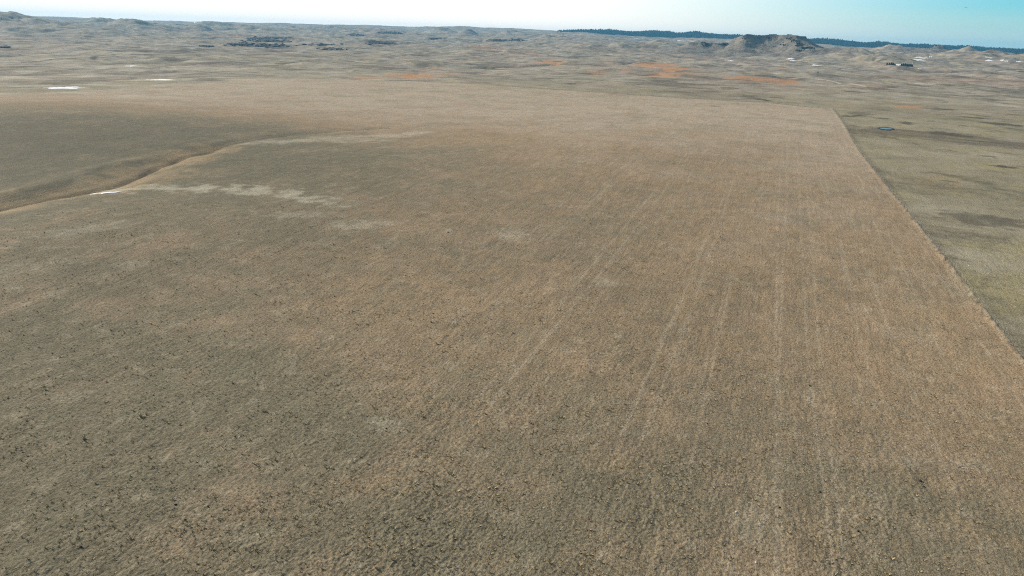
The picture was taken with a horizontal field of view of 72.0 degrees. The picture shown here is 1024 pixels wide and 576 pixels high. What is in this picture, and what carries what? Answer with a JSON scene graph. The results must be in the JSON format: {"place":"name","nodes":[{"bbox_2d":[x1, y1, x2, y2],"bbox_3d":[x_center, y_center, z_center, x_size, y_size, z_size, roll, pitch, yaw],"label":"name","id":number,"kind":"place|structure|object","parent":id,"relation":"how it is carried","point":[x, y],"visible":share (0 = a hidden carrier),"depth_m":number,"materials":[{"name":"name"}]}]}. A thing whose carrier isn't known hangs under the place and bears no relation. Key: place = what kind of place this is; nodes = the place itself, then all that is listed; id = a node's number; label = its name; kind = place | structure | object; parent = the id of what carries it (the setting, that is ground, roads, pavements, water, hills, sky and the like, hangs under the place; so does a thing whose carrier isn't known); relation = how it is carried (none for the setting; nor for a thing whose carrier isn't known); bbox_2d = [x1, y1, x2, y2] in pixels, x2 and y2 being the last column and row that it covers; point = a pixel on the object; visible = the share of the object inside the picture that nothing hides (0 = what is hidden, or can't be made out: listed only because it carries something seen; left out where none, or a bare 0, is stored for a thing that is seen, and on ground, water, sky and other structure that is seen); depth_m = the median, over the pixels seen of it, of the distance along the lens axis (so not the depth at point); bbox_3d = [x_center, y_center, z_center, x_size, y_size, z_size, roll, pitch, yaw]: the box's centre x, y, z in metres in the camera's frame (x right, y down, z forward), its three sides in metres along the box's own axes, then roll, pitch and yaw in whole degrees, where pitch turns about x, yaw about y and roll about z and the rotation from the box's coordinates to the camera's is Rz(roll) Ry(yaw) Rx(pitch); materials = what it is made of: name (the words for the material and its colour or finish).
{"place":"outdoors","nodes":[
{"label":"outdoors","id":0,"kind":"place"},
{"bbox_2d":[0,11,1023,575],"bbox_3d":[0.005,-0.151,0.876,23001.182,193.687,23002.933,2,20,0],"label":"ground","id":1,"kind":"structure","parent":0,"point":[420,131],"depth_m":169.96,"materials":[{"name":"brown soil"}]},
{"bbox_2d":[48,87,80,88],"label":"snow patch","id":2,"kind":"object","parent":1,"relation":"on","point":[64,88],"visible":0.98,"depth_m":685.25,"materials":[{"name":"white snow"}]},
{"bbox_2d":[94,191,122,193],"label":"snow patch","id":3,"kind":"object","parent":1,"relation":"on","point":[108,192],"visible":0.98,"depth_m":251.81,"materials":[{"name":"white snow"}]},
{"bbox_2d":[224,36,296,47],"bbox_3d":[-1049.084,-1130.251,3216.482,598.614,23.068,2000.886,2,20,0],"label":"brush thicket","id":4,"kind":"object","parent":1,"relation":"on","point":[248,44],"visible":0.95,"depth_m":2493.99,"materials":[{"name":"plant"}]},
{"bbox_2d":[302,43,347,49],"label":"brush thicket","id":5,"kind":"object","parent":1,"relation":"on","point":[330,48],"visible":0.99,"depth_m":2370.58,"materials":[{"name":"plant"}]},
{"bbox_2d":[368,42,395,44],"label":"brush thicket","id":6,"kind":"object","parent":1,"relation":"on","point":[381,43],"visible":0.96,"depth_m":3197.41,"materials":[{"name":"plant"}]},
{"bbox_2d":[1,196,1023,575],"bbox_3d":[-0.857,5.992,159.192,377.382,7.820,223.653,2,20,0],"label":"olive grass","id":7,"kind":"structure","parent":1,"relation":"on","point":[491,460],"depth_m":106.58,"materials":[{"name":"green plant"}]},
{"bbox_2d":[654,34,858,57],"bbox_3d":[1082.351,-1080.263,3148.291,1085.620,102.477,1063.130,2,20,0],"label":"mesa","id":8,"kind":"structure","parent":1,"relation":"on","point":[738,47],"depth_m":3034.60,"materials":[{"name":"beige stone"}]},
{"bbox_2d":[702,34,814,50],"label":"juniper scrub","id":9,"kind":"object","parent":8,"relation":"on","point":[808,47],"visible":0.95,"depth_m":3040.40,"materials":[{"name":"green plant"}]},
{"bbox_2d":[557,28,1023,53],"bbox_3d":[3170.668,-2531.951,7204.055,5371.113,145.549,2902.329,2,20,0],"label":"pine forest","id":10,"kind":"object","parent":1,"relation":"on","point":[833,41],"visible":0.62,"depth_m":7464.94,"materials":[{"name":"green plant"}]},
{"bbox_2d":[878,127,894,130],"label":"pond shore","id":11,"kind":"structure","parent":1,"relation":"on","point":[886,129],"depth_m":520.64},
{"bbox_2d":[888,45,948,52],"bbox_3d":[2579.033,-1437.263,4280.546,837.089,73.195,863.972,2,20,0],"label":"butte","id":12,"kind":"object","parent":1,"relation":"on","point":[922,50],"visible":0.4,"depth_m":4232.62,"materials":[{"name":"beige stone"}]},
{"bbox_2d":[835,110,1023,357],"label":"wire fence","id":13,"kind":"object","parent":1,"relation":"on","point":[939,246],"visible":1,"depth_m":219.29,"materials":[{"name":"grey metal"}]},
{"bbox_2d":[0,0,1023,48],"label":"sky","id":14,"kind":"structure","parent":0,"point":[986,23],"materials":[{"name":"blue"}]},
{"bbox_2d":[818,79,918,90],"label":"dirt track","id":15,"kind":"structure","parent":0,"point":[855,84],"depth_m":1221.09,"materials":[{"name":"beige soil"}]}
]}

